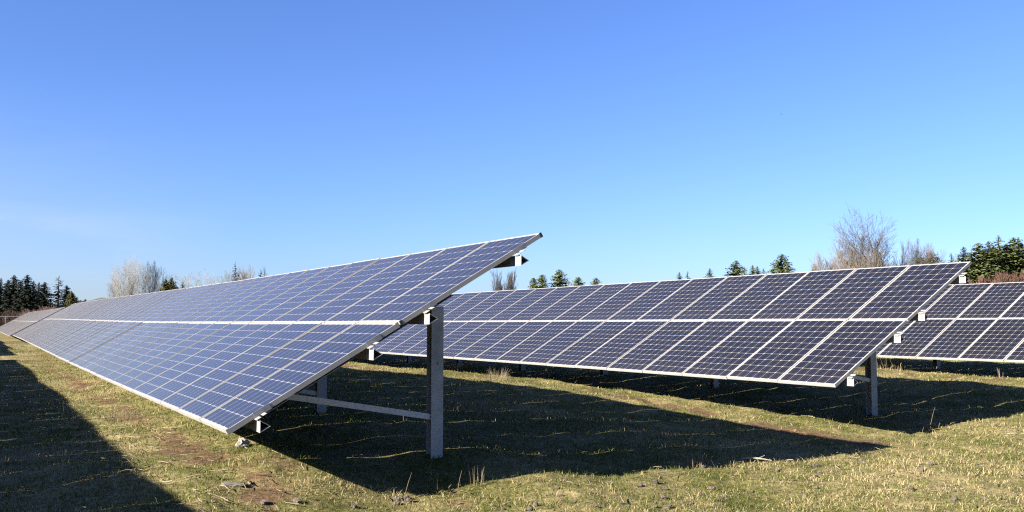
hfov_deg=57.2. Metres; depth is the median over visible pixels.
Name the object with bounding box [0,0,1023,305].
sky
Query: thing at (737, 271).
evergreen tree
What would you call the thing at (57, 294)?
conifer tree
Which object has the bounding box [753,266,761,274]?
evergreen tree
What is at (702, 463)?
dry grass clump
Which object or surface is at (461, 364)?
dry grass clump
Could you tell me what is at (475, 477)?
dry grass clump
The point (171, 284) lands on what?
cypress tree
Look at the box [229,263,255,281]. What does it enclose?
bare tree
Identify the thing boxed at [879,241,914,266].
bare tree
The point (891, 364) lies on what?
dry grass clump
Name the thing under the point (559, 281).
evergreen tree
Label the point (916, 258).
bare tree
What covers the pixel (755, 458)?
stick
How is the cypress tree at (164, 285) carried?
on the ground at (257, 481)
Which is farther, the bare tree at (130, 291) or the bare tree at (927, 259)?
the bare tree at (130, 291)
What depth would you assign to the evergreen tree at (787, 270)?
221.17 m
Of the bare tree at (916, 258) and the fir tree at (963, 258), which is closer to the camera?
the bare tree at (916, 258)
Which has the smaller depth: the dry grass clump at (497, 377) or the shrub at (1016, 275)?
the dry grass clump at (497, 377)
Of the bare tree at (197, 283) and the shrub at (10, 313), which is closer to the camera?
the bare tree at (197, 283)
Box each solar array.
[0,307,65,335]
[13,232,542,458]
[371,261,971,415]
[876,282,1023,368]
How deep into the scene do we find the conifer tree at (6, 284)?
322.22 m
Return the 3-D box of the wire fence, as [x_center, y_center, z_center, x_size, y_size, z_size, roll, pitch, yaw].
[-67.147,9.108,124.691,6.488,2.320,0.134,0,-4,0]
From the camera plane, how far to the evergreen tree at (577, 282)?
234.34 m
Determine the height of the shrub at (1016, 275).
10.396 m
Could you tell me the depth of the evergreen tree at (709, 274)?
229.68 m
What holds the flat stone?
on the ground at (257, 481)
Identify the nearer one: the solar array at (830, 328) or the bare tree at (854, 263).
the solar array at (830, 328)
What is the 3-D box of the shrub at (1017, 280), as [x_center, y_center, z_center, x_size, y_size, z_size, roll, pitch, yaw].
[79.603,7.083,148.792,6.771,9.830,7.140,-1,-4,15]
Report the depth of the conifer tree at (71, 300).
229.52 m
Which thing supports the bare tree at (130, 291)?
on the ground at (257, 481)
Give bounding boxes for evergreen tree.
[528,278,537,288]
[532,275,549,288]
[548,270,570,287]
[569,277,584,285]
[590,278,601,284]
[703,270,714,277]
[723,261,746,275]
[748,265,755,274]
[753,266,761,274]
[768,254,794,273]
[768,261,777,273]
[783,263,793,272]
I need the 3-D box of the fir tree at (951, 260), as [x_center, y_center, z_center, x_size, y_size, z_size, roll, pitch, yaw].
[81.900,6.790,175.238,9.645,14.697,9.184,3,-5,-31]
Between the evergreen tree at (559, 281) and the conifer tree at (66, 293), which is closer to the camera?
the evergreen tree at (559, 281)
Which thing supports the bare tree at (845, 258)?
on the ground at (257, 481)
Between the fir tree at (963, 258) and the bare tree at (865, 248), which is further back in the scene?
the fir tree at (963, 258)
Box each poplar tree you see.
[490,269,507,290]
[502,267,517,289]
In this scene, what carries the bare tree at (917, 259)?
on the ground at (257, 481)
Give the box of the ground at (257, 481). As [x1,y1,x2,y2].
[0,332,1023,511]
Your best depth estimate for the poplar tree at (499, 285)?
248.63 m
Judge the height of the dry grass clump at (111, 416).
0.241 m
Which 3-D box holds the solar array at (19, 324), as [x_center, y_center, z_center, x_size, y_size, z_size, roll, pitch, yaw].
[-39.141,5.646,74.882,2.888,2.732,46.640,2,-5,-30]
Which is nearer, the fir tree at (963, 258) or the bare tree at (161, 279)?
the fir tree at (963, 258)
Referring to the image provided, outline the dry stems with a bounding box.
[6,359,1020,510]
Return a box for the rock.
[236,437,249,447]
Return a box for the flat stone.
[221,482,246,486]
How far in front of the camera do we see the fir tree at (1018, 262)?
179.74 m
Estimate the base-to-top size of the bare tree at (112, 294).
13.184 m
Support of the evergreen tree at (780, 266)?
on the ground at (257, 481)
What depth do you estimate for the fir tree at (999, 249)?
180.35 m
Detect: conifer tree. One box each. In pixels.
[0,275,21,314]
[0,278,4,313]
[0,280,8,311]
[7,275,42,313]
[32,282,56,310]
[49,279,62,307]
[54,285,71,308]
[65,291,78,306]
[232,262,238,280]
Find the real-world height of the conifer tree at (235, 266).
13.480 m
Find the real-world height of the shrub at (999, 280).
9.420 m
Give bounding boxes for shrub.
[0,311,17,325]
[1,310,23,322]
[968,272,1014,283]
[968,275,994,283]
[977,273,1023,283]
[986,271,1022,282]
[992,269,1023,282]
[1008,269,1023,281]
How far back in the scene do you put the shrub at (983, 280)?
151.65 m
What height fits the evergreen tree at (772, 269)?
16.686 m
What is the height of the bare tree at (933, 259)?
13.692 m
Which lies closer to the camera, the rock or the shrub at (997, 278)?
the rock
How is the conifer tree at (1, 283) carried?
on the ground at (257, 481)
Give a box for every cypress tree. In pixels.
[158,279,169,291]
[168,278,176,289]
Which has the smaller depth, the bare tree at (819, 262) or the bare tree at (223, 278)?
the bare tree at (819, 262)
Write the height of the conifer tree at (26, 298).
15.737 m
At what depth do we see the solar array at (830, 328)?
16.12 m
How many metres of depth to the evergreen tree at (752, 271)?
234.16 m
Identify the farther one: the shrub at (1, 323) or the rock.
the shrub at (1, 323)
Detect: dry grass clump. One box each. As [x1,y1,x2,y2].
[89,404,143,421]
[446,361,473,371]
[467,465,483,486]
[476,367,509,381]
[685,452,711,468]
[876,353,907,371]
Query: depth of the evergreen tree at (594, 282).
235.18 m
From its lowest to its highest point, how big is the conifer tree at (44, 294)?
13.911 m
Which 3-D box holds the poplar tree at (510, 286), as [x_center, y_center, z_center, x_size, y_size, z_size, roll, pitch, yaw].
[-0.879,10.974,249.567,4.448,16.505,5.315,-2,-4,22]
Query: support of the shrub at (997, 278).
on the ground at (257, 481)
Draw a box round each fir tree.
[948,253,964,284]
[954,246,980,283]
[965,241,1010,283]
[966,243,998,283]
[983,235,1015,278]
[998,237,1023,277]
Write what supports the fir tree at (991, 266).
on the ground at (257, 481)
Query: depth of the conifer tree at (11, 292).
290.74 m
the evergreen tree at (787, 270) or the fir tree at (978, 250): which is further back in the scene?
the evergreen tree at (787, 270)
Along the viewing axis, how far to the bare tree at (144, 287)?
235.17 m
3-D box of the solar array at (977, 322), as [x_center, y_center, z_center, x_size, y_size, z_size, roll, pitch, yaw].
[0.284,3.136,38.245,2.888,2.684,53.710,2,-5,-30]
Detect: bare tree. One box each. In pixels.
[106,282,122,297]
[108,258,157,296]
[109,256,148,296]
[137,261,164,293]
[151,269,172,290]
[170,269,214,288]
[216,270,234,282]
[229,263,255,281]
[808,249,851,270]
[826,244,888,269]
[828,201,904,268]
[828,238,866,269]
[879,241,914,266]
[893,238,932,265]
[909,252,928,264]
[916,243,946,264]
[922,253,950,284]
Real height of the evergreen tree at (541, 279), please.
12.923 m
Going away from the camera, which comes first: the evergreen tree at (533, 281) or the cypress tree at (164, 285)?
the cypress tree at (164, 285)
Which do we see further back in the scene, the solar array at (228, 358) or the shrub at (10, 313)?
the shrub at (10, 313)
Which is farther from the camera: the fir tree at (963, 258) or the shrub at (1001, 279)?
the fir tree at (963, 258)
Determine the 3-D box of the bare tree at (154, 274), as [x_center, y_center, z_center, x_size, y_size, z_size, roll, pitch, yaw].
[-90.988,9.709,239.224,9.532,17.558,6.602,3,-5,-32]
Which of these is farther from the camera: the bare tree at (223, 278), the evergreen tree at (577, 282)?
the evergreen tree at (577, 282)
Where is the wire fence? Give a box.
[0,316,19,323]
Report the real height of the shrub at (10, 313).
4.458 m
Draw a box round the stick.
[740,455,771,460]

